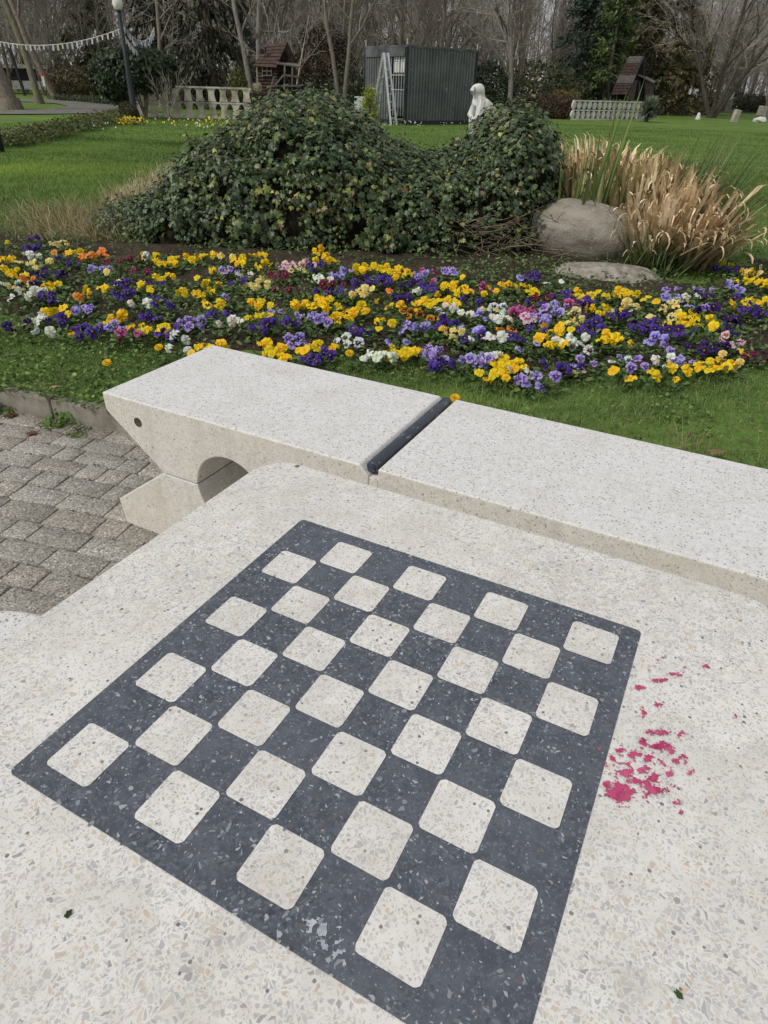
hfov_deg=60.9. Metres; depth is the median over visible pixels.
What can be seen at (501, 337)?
pansy plant
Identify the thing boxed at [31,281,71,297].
pansy plant
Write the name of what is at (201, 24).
bare tree
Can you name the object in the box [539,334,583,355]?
pansy plant
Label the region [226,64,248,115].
yellow green bush
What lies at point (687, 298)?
pansy plant
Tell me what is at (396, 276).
pansy plant
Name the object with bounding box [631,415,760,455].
grass tuft
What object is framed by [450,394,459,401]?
dandelion
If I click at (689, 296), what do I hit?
pansy plant
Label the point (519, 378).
pansy plant
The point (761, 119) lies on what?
white stone
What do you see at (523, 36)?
bare tree
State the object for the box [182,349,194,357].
pansy plant
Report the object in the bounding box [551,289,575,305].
pansy plant
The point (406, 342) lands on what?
pansy plant
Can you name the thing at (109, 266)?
pansy plant
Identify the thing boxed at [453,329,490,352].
pansy plant
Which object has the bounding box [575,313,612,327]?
pansy plant
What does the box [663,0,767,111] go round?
bare tree
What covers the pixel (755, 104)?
thicket
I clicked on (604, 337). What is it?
pansy plant
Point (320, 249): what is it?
pansy plant
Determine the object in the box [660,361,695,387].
pansy plant
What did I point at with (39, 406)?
kerb
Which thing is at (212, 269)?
pansy plant
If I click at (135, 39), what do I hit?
bunting
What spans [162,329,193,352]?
pansy plant
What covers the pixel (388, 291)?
pansy plant
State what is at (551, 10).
sky
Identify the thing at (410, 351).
pansy plant
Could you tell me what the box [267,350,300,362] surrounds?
pansy plant
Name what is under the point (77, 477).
moss
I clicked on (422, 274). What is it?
pansy plant
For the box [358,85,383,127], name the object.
conifer
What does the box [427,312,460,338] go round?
pansy plant
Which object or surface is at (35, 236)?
pansy plant
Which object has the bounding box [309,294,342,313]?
pansy plant
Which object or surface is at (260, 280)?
pansy plant
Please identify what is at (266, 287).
pansy plant
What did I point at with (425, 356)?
pansy plant
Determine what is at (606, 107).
dark hedge
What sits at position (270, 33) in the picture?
bare tree
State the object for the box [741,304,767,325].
pansy plant
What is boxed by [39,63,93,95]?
round shrub
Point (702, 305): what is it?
pansy plant
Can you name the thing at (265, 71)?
window
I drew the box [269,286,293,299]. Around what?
pansy plant
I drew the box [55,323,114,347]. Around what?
pansy plant
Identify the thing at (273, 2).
bare tree
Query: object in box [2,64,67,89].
kiosk
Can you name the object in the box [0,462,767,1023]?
chess table
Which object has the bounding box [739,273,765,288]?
pansy plant
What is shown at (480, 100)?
statue
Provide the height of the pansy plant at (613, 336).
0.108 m
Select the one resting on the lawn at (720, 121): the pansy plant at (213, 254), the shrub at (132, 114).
the shrub at (132, 114)
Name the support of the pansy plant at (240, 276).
on the flower bed
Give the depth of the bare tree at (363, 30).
56.16 m
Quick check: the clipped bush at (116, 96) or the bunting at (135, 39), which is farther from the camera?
the clipped bush at (116, 96)
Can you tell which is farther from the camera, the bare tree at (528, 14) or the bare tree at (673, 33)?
the bare tree at (673, 33)
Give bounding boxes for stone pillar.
[730,109,741,122]
[756,106,767,115]
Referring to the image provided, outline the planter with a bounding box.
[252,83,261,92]
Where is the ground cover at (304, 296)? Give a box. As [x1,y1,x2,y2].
[0,225,767,379]
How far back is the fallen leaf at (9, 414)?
2.93 m
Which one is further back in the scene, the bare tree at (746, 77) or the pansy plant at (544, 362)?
the bare tree at (746, 77)
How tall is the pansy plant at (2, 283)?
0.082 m
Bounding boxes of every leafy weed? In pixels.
[0,405,15,414]
[38,420,64,430]
[41,408,77,426]
[62,424,91,437]
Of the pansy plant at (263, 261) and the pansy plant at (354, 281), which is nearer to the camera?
the pansy plant at (354, 281)
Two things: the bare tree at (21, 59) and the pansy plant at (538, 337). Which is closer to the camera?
the pansy plant at (538, 337)
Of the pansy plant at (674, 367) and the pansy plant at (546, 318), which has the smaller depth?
the pansy plant at (674, 367)
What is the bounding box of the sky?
[0,0,767,100]
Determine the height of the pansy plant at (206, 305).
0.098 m
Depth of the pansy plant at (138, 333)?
3.43 m
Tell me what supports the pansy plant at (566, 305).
on the flower bed
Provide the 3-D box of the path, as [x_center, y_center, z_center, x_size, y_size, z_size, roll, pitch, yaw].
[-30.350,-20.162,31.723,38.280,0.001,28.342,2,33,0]
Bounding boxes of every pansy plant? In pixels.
[0,240,15,250]
[0,255,21,265]
[0,264,28,281]
[0,279,21,292]
[0,281,35,299]
[0,294,26,312]
[0,318,40,339]
[9,271,29,285]
[10,260,39,273]
[14,279,40,294]
[14,285,48,304]
[19,243,49,255]
[19,274,36,289]
[19,310,57,334]
[22,234,46,247]
[22,250,47,264]
[22,257,60,271]
[23,326,61,343]
[25,267,62,283]
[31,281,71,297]
[31,290,70,310]
[38,312,80,332]
[40,304,82,326]
[45,270,79,285]
[48,240,70,252]
[48,249,76,260]
[51,255,75,266]
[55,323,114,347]
[62,248,88,260]
[63,260,87,271]
[65,292,94,307]
[69,303,103,321]
[73,251,103,267]
[80,264,114,282]
[82,283,111,302]
[86,247,115,263]
[92,268,124,287]
[95,257,126,271]
[95,265,120,276]
[97,319,130,338]
[102,334,135,353]
[103,278,137,294]
[103,309,136,333]
[106,289,146,304]
[109,328,150,348]
[117,323,161,345]
[122,255,149,267]
[124,267,153,280]
[127,297,156,317]
[129,311,166,326]
[132,280,164,295]
[135,251,154,269]
[137,251,165,267]
[137,294,175,309]
[138,280,173,295]
[141,322,179,344]
[145,300,185,317]
[147,322,191,346]
[151,256,188,274]
[152,272,184,289]
[155,343,191,365]
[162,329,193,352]
[172,287,202,305]
[175,253,193,265]
[176,318,205,339]
[178,315,214,335]
[179,253,207,267]
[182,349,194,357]
[186,275,218,289]
[186,286,218,305]
[191,301,223,316]
[193,339,233,352]
[195,298,238,312]
[196,250,224,266]
[200,280,228,293]
[205,309,236,325]
[209,266,229,282]
[210,293,244,309]
[212,265,241,279]
[213,315,250,335]
[215,252,235,266]
[223,254,252,271]
[226,277,249,293]
[230,271,258,282]
[235,282,261,295]
[238,312,278,326]
[242,298,281,317]
[244,317,280,342]
[246,251,271,264]
[248,275,278,291]
[249,284,278,298]
[250,337,296,359]
[252,258,274,273]
[258,315,304,337]
[260,308,290,326]
[263,270,293,284]
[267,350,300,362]
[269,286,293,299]
[273,260,304,275]
[283,332,318,355]
[286,265,311,279]
[286,311,331,330]
[289,299,320,317]
[290,341,323,365]
[292,258,317,272]
[293,351,339,369]
[299,297,339,314]
[304,244,334,261]
[304,312,338,336]
[305,256,325,270]
[305,287,322,300]
[305,339,341,363]
[306,260,330,275]
[307,273,333,287]
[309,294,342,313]
[311,346,341,371]
[312,313,356,332]
[317,254,339,270]
[318,285,348,302]
[319,279,348,295]
[320,302,350,314]
[328,332,367,359]
[329,271,349,287]
[330,324,374,348]
[332,307,364,324]
[333,288,359,304]
[339,266,359,281]
[342,289,371,302]
[343,301,378,325]
[345,263,376,281]
[347,349,385,372]
[348,276,382,294]
[349,284,380,303]
[356,350,390,373]
[357,262,381,276]
[358,274,388,289]
[364,351,403,374]
[366,263,395,281]
[366,298,398,314]
[366,317,401,342]
[369,274,399,295]
[371,343,416,370]
[374,288,399,300]
[384,339,411,350]
[386,268,408,287]
[386,300,414,318]
[388,264,413,281]
[388,292,421,307]
[389,320,425,342]
[392,307,425,328]
[392,346,426,368]
[395,277,421,292]
[403,321,435,342]
[405,269,439,284]
[406,296,436,318]
[409,287,432,298]
[412,344,450,369]
[412,347,456,374]
[413,267,438,278]
[415,314,449,330]
[417,281,440,298]
[419,298,448,315]
[423,325,459,343]
[423,356,473,383]
[427,278,449,294]
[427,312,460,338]
[431,291,444,309]
[433,302,465,318]
[434,266,463,283]
[434,325,469,348]
[436,295,468,315]
[437,280,463,295]
[445,284,482,302]
[446,302,476,322]
[450,274,474,286]
[451,355,487,378]
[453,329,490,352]
[457,325,484,347]
[458,367,498,390]
[459,296,486,310]
[459,336,501,353]
[463,288,489,301]
[463,351,494,373]
[466,308,499,328]
[473,288,502,304]
[474,281,502,299]
[474,306,500,321]
[475,351,512,367]
[476,365,519,394]
[478,331,517,350]
[483,281,510,300]
[483,302,518,321]
[484,314,515,331]
[487,354,523,381]
[488,357,540,381]
[494,325,520,345]
[495,280,530,298]
[496,331,532,350]
[500,282,516,296]
[503,306,537,328]
[506,365,532,388]
[509,311,539,331]
[509,371,557,399]
[510,274,528,288]
[512,340,542,362]
[513,284,544,300]
[517,304,545,312]
[519,270,551,292]
[520,325,553,342]
[522,332,568,357]
[522,370,569,397]
[524,298,545,312]
[526,312,553,331]
[529,294,552,307]
[529,340,573,363]
[532,358,574,385]
[534,282,556,295]
[534,300,572,319]
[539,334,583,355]
[540,321,573,342]
[545,279,573,292]
[547,300,572,318]
[550,326,578,339]
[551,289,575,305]
[551,306,585,325]
[551,362,592,384]
[553,315,585,327]
[559,338,587,357]
[562,287,591,301]
[562,298,588,318]
[563,323,600,338]
[565,332,594,348]
[565,354,601,378]
[567,339,597,362]
[573,295,602,314]
[574,292,602,309]
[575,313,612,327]
[575,320,606,343]
[578,304,611,321]
[588,329,630,355]
[589,303,617,326]
[595,290,612,305]
[598,365,637,391]
[599,355,639,376]
[601,303,624,322]
[601,332,641,356]
[602,312,629,328]
[608,309,640,330]
[609,290,635,306]
[610,286,641,303]
[610,308,633,322]
[613,354,643,374]
[619,290,642,302]
[620,361,654,382]
[621,297,647,317]
[622,319,658,340]
[634,317,665,340]
[637,295,660,312]
[639,331,676,359]
[641,364,682,386]
[641,371,683,395]
[644,353,681,378]
[645,314,676,325]
[647,300,688,316]
[648,322,684,343]
[651,292,687,309]
[659,286,681,296]
[659,320,692,338]
[659,346,686,367]
[659,354,705,377]
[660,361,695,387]
[662,312,688,322]
[669,294,694,310]
[670,327,701,347]
[672,308,700,329]
[675,318,704,339]
[675,339,719,365]
[679,293,702,305]
[683,289,712,305]
[683,303,712,313]
[684,320,724,340]
[687,286,722,298]
[687,302,726,322]
[688,357,728,385]
[691,313,715,327]
[695,341,740,359]
[698,356,746,381]
[704,265,731,279]
[705,322,745,340]
[712,330,749,354]
[714,350,746,373]
[715,279,748,297]
[718,259,733,272]
[721,313,751,332]
[722,300,751,319]
[724,292,754,309]
[724,348,759,370]
[725,265,745,278]
[728,277,753,287]
[730,267,755,280]
[733,297,763,311]
[735,306,764,323]
[737,351,767,370]
[739,268,762,280]
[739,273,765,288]
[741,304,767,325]
[742,278,767,293]
[745,296,767,307]
[752,264,767,274]
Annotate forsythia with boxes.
[545,87,580,118]
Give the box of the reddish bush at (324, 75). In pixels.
[292,18,356,94]
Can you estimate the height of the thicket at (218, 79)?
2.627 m
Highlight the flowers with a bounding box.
[139,116,230,127]
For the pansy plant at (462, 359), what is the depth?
3.21 m
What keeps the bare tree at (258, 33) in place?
on the lawn at (720, 121)
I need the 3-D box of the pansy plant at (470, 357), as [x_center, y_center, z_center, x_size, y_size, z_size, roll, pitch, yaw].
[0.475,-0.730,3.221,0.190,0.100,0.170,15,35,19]
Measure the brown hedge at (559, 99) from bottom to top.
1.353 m
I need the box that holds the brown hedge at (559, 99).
[515,91,581,118]
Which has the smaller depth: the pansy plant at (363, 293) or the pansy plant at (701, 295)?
the pansy plant at (363, 293)
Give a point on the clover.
(61, 394)
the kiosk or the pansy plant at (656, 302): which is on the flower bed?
the pansy plant at (656, 302)
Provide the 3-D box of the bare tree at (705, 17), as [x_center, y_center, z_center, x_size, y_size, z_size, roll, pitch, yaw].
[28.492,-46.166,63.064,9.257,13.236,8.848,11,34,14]
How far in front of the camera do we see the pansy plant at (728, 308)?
4.02 m
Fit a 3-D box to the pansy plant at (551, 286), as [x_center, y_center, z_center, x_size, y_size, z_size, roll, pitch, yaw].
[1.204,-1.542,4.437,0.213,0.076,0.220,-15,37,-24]
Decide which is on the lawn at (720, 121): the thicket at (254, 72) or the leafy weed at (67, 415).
the thicket at (254, 72)
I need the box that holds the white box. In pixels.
[354,96,364,111]
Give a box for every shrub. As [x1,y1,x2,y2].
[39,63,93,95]
[117,99,138,119]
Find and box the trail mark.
[39,72,45,85]
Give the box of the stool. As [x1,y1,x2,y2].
[0,611,40,643]
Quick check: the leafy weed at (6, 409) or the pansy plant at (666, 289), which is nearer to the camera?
the leafy weed at (6, 409)
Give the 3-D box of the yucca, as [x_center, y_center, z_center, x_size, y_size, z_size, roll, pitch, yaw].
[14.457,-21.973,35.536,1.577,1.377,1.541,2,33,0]
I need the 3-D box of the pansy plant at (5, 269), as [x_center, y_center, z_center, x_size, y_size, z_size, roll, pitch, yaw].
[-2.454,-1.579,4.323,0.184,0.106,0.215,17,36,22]
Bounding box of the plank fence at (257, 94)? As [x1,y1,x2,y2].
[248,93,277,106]
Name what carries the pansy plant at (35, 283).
on the flower bed
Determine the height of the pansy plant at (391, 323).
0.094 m
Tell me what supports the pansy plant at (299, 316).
on the flower bed
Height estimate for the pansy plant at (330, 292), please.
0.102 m
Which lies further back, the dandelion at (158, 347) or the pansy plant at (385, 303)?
the pansy plant at (385, 303)
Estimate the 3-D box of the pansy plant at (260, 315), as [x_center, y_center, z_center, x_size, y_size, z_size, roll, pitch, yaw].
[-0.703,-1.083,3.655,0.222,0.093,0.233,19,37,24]
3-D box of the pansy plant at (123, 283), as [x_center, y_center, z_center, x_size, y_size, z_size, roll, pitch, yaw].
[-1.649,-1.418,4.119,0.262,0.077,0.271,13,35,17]
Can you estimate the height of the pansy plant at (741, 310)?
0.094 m
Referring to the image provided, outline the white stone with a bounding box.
[752,117,766,122]
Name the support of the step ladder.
on the lawn at (720, 121)
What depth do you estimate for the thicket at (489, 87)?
36.23 m
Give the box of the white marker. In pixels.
[695,113,700,120]
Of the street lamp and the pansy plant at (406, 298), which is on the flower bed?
the pansy plant at (406, 298)
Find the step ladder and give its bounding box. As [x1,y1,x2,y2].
[372,52,397,124]
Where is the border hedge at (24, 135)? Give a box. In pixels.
[0,108,137,146]
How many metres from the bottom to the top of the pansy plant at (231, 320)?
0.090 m
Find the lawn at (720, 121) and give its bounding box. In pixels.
[0,85,767,468]
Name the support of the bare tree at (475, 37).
on the lawn at (720, 121)
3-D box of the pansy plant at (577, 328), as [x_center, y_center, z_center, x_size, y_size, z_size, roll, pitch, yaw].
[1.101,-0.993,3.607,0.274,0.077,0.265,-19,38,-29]
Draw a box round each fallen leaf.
[4,412,15,417]
[709,449,724,453]
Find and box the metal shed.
[364,38,478,124]
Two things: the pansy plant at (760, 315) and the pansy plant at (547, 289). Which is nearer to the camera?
the pansy plant at (760, 315)
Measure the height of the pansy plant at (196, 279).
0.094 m
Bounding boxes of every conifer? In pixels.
[47,0,119,94]
[114,0,198,105]
[162,0,255,109]
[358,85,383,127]
[536,0,625,100]
[576,0,644,111]
[608,0,709,115]
[654,12,719,114]
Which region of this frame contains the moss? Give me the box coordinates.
[25,428,143,577]
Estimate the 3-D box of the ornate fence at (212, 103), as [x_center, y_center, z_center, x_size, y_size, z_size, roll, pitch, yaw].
[-7.326,-15.834,25.246,4.427,1.070,0.160,-3,33,-7]
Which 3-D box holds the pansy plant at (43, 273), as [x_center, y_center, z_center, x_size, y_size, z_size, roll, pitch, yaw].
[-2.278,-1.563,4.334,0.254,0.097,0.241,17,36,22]
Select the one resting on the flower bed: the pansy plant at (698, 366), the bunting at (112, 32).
the pansy plant at (698, 366)
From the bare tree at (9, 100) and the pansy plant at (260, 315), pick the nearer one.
the pansy plant at (260, 315)
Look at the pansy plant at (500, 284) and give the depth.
4.29 m
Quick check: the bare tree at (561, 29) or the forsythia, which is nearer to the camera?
the forsythia
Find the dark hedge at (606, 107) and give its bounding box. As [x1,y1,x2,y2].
[579,97,641,118]
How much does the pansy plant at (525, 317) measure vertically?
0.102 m
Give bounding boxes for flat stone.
[554,262,661,282]
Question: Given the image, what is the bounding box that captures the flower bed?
[0,232,767,380]
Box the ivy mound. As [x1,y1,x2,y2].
[76,78,571,256]
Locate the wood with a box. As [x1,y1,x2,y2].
[0,0,767,110]
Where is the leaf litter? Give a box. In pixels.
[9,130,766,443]
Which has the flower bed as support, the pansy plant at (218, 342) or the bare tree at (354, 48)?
the pansy plant at (218, 342)
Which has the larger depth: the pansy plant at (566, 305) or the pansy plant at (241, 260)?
the pansy plant at (241, 260)
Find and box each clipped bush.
[83,45,142,105]
[94,44,181,118]
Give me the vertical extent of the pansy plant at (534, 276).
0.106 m
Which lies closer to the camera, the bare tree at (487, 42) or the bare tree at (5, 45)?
the bare tree at (5, 45)
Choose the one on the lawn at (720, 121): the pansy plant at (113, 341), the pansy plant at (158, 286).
the pansy plant at (113, 341)
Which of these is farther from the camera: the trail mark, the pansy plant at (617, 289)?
the trail mark
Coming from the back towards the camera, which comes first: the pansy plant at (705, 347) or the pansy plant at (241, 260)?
the pansy plant at (241, 260)
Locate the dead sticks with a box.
[419,193,597,258]
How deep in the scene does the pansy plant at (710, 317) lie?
3.88 m
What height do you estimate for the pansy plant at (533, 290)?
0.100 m
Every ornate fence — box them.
[136,85,252,118]
[570,100,644,119]
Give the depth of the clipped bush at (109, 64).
22.98 m
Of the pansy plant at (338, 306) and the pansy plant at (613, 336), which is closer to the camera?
the pansy plant at (613, 336)
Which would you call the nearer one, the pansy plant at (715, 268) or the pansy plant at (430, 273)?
the pansy plant at (430, 273)
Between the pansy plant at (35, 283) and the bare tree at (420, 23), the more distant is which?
the bare tree at (420, 23)
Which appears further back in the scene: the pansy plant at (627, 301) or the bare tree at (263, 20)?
the bare tree at (263, 20)
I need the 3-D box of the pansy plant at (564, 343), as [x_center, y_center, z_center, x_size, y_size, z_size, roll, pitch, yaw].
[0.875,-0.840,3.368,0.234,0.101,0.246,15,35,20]
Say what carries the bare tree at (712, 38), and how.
on the lawn at (720, 121)
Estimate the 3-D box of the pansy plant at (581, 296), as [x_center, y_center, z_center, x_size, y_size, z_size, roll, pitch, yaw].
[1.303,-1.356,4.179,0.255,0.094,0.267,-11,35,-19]
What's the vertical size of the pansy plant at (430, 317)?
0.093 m
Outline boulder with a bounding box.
[530,198,639,260]
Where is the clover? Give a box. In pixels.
[0,247,711,435]
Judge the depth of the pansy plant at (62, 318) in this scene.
3.59 m
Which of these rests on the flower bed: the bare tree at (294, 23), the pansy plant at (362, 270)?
the pansy plant at (362, 270)
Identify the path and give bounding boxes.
[0,99,138,113]
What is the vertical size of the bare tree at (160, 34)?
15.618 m
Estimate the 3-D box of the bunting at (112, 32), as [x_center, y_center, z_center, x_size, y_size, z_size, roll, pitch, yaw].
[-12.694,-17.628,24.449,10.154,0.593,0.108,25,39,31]
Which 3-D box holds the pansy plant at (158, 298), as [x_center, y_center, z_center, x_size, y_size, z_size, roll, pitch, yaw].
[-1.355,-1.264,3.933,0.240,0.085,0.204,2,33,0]
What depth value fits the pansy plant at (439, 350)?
3.33 m
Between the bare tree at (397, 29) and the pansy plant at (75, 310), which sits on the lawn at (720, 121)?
the bare tree at (397, 29)
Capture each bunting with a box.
[0,29,119,50]
[123,25,154,46]
[125,33,153,55]
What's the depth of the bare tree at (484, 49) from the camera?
51.22 m
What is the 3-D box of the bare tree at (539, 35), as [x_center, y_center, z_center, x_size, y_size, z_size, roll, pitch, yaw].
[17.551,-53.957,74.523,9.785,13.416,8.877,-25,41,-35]
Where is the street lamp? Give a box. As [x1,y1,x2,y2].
[112,0,139,119]
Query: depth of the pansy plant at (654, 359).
3.28 m
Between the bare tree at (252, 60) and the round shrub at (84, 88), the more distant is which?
the round shrub at (84, 88)
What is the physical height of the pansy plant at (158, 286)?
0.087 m
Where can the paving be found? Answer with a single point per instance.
(39, 543)
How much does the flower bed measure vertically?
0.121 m
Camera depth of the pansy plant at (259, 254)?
4.90 m
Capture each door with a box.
[279,72,283,89]
[390,49,405,115]
[628,80,636,100]
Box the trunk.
[723,87,734,112]
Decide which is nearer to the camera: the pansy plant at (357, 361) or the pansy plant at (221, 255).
the pansy plant at (357, 361)
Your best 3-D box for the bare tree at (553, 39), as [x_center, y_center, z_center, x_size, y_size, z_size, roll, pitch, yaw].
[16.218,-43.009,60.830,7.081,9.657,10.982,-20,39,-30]
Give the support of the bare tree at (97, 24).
on the lawn at (720, 121)
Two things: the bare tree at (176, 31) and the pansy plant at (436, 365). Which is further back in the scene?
the bare tree at (176, 31)
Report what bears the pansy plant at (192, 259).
on the flower bed
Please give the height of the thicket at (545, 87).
3.114 m
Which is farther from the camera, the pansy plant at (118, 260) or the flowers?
the flowers
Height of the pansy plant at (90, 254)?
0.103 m
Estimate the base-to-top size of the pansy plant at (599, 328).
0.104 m
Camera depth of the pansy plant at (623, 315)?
3.79 m
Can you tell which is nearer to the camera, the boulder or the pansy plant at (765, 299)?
the pansy plant at (765, 299)
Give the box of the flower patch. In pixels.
[110,115,144,125]
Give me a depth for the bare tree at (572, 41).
54.85 m
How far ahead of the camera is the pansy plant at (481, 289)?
4.23 m
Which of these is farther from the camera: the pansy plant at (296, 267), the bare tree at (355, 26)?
the bare tree at (355, 26)
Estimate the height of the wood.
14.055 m
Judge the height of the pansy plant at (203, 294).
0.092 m
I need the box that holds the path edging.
[46,93,136,104]
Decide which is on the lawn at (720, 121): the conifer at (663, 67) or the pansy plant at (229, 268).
the conifer at (663, 67)
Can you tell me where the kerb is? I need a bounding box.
[0,386,127,433]
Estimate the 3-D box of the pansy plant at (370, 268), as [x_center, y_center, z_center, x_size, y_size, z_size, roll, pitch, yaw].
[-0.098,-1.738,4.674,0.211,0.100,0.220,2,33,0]
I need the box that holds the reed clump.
[552,79,767,280]
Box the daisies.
[92,117,657,128]
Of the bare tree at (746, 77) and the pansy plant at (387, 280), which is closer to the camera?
the pansy plant at (387, 280)
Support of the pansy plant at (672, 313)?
on the flower bed
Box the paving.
[0,409,162,615]
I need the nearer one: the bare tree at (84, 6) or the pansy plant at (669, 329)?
the pansy plant at (669, 329)
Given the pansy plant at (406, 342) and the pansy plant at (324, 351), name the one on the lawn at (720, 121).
the pansy plant at (324, 351)
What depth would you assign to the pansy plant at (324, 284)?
4.26 m
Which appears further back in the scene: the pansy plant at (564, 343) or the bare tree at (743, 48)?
the bare tree at (743, 48)
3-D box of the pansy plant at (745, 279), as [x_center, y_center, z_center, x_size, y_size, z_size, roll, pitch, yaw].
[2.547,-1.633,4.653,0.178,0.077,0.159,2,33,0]
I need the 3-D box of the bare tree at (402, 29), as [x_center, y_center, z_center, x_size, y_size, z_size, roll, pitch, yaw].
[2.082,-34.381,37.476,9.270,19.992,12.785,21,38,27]
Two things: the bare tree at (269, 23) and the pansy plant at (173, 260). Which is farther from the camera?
the bare tree at (269, 23)
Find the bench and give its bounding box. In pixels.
[103,345,767,606]
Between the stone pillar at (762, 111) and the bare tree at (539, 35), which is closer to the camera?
the stone pillar at (762, 111)
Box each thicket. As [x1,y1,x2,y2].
[172,59,228,98]
[240,58,315,98]
[360,33,409,91]
[435,44,495,94]
[476,56,518,108]
[500,58,588,113]
[700,88,754,110]
[733,92,767,111]
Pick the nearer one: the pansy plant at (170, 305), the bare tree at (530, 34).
the pansy plant at (170, 305)
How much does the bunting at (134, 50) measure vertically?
0.889 m
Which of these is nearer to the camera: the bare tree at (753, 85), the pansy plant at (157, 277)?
the pansy plant at (157, 277)
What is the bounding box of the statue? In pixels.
[467,83,495,134]
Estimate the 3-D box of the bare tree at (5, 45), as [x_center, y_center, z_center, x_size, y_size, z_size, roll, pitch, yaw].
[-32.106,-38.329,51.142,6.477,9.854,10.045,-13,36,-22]
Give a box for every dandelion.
[102,359,110,366]
[154,344,162,353]
[345,350,353,359]
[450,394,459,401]
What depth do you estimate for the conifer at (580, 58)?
46.44 m
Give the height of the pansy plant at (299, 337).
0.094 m
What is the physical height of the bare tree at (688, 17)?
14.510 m
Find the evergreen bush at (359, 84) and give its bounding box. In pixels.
[325,66,363,112]
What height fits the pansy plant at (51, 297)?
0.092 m
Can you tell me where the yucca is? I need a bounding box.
[634,93,660,121]
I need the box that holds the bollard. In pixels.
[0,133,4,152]
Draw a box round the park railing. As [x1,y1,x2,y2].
[7,45,26,95]
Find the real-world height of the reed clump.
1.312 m
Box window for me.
[261,67,272,75]
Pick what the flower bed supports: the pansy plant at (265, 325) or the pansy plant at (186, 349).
the pansy plant at (265, 325)
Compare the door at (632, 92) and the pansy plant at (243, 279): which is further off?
the door at (632, 92)
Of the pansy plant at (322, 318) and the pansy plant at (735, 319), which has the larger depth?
the pansy plant at (735, 319)
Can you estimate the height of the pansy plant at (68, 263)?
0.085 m
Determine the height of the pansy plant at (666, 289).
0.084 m
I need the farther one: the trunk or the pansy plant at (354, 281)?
the trunk
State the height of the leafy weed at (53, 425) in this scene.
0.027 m
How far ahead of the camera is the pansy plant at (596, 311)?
3.90 m
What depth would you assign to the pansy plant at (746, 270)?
4.90 m
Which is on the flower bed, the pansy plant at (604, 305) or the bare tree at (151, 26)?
the pansy plant at (604, 305)
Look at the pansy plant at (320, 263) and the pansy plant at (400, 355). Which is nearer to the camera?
the pansy plant at (400, 355)
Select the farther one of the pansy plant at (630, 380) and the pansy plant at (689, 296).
the pansy plant at (689, 296)
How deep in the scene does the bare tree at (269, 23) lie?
54.19 m
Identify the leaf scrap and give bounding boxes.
[63,909,71,918]
[674,989,682,998]
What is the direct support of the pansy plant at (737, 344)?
on the flower bed
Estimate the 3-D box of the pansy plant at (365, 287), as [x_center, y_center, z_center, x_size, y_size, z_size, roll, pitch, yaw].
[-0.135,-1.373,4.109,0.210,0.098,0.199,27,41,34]
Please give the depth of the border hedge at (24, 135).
15.32 m
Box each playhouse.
[254,42,302,97]
[607,56,655,102]
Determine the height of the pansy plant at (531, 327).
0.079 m
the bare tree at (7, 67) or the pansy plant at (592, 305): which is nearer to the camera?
the pansy plant at (592, 305)
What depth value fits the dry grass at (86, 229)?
6.19 m
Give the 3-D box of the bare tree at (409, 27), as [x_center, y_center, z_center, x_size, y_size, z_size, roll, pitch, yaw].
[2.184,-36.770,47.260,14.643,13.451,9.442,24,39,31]
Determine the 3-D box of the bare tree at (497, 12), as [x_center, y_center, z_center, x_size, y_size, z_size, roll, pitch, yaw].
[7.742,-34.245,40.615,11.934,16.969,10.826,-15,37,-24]
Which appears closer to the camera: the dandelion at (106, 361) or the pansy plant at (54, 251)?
the dandelion at (106, 361)
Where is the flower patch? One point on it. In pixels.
(127, 120)
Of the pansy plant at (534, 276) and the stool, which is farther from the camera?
the pansy plant at (534, 276)
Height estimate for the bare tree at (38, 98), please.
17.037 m
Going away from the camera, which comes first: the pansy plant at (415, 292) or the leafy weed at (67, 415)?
the leafy weed at (67, 415)
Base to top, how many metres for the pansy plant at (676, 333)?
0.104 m
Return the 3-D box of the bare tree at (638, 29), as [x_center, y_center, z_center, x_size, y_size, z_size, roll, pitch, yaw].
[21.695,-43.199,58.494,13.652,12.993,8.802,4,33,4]
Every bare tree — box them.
[0,0,38,91]
[0,0,47,63]
[0,0,71,92]
[0,0,99,95]
[0,0,100,82]
[0,1,33,88]
[0,2,18,73]
[0,62,23,109]
[1,0,44,103]
[2,9,60,90]
[8,0,58,99]
[23,3,120,71]
[25,4,61,63]
[26,0,92,63]
[52,0,128,61]
[54,0,146,55]
[57,0,131,94]
[90,0,136,46]
[91,0,172,48]
[104,0,212,106]
[112,0,262,59]
[113,0,199,58]
[127,1,190,43]
[128,0,159,41]
[133,0,254,106]
[143,0,292,86]
[145,60,186,120]
[217,8,264,82]
[221,0,334,83]
[226,0,275,101]
[236,0,289,108]
[238,0,336,59]
[246,0,308,72]
[246,1,315,55]
[248,0,339,61]
[248,0,372,86]
[264,0,372,76]
[293,0,396,72]
[307,0,406,77]
[308,0,438,102]
[311,0,393,87]
[311,0,396,93]
[323,0,478,72]
[326,11,390,78]
[340,0,396,45]
[357,0,523,50]
[360,0,501,54]
[378,5,416,44]
[389,0,446,44]
[389,0,514,69]
[395,0,442,45]
[396,1,456,45]
[401,0,469,46]
[421,0,550,77]
[432,0,526,81]
[433,0,542,77]
[440,0,539,102]
[454,0,512,73]
[462,0,574,104]
[495,0,578,114]
[496,2,558,90]
[511,0,550,76]
[526,1,598,85]
[531,0,669,56]
[540,0,610,83]
[542,1,632,87]
[543,0,605,81]
[573,0,706,86]
[623,0,679,72]
[632,0,767,117]
[647,0,711,56]
[650,0,730,103]
[656,0,732,58]
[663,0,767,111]
[667,0,747,104]
[685,4,763,100]
[705,0,767,110]
[707,0,767,112]
[709,0,767,115]
[711,22,767,95]
[725,9,767,95]
[736,3,767,94]
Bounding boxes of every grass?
[0,152,175,242]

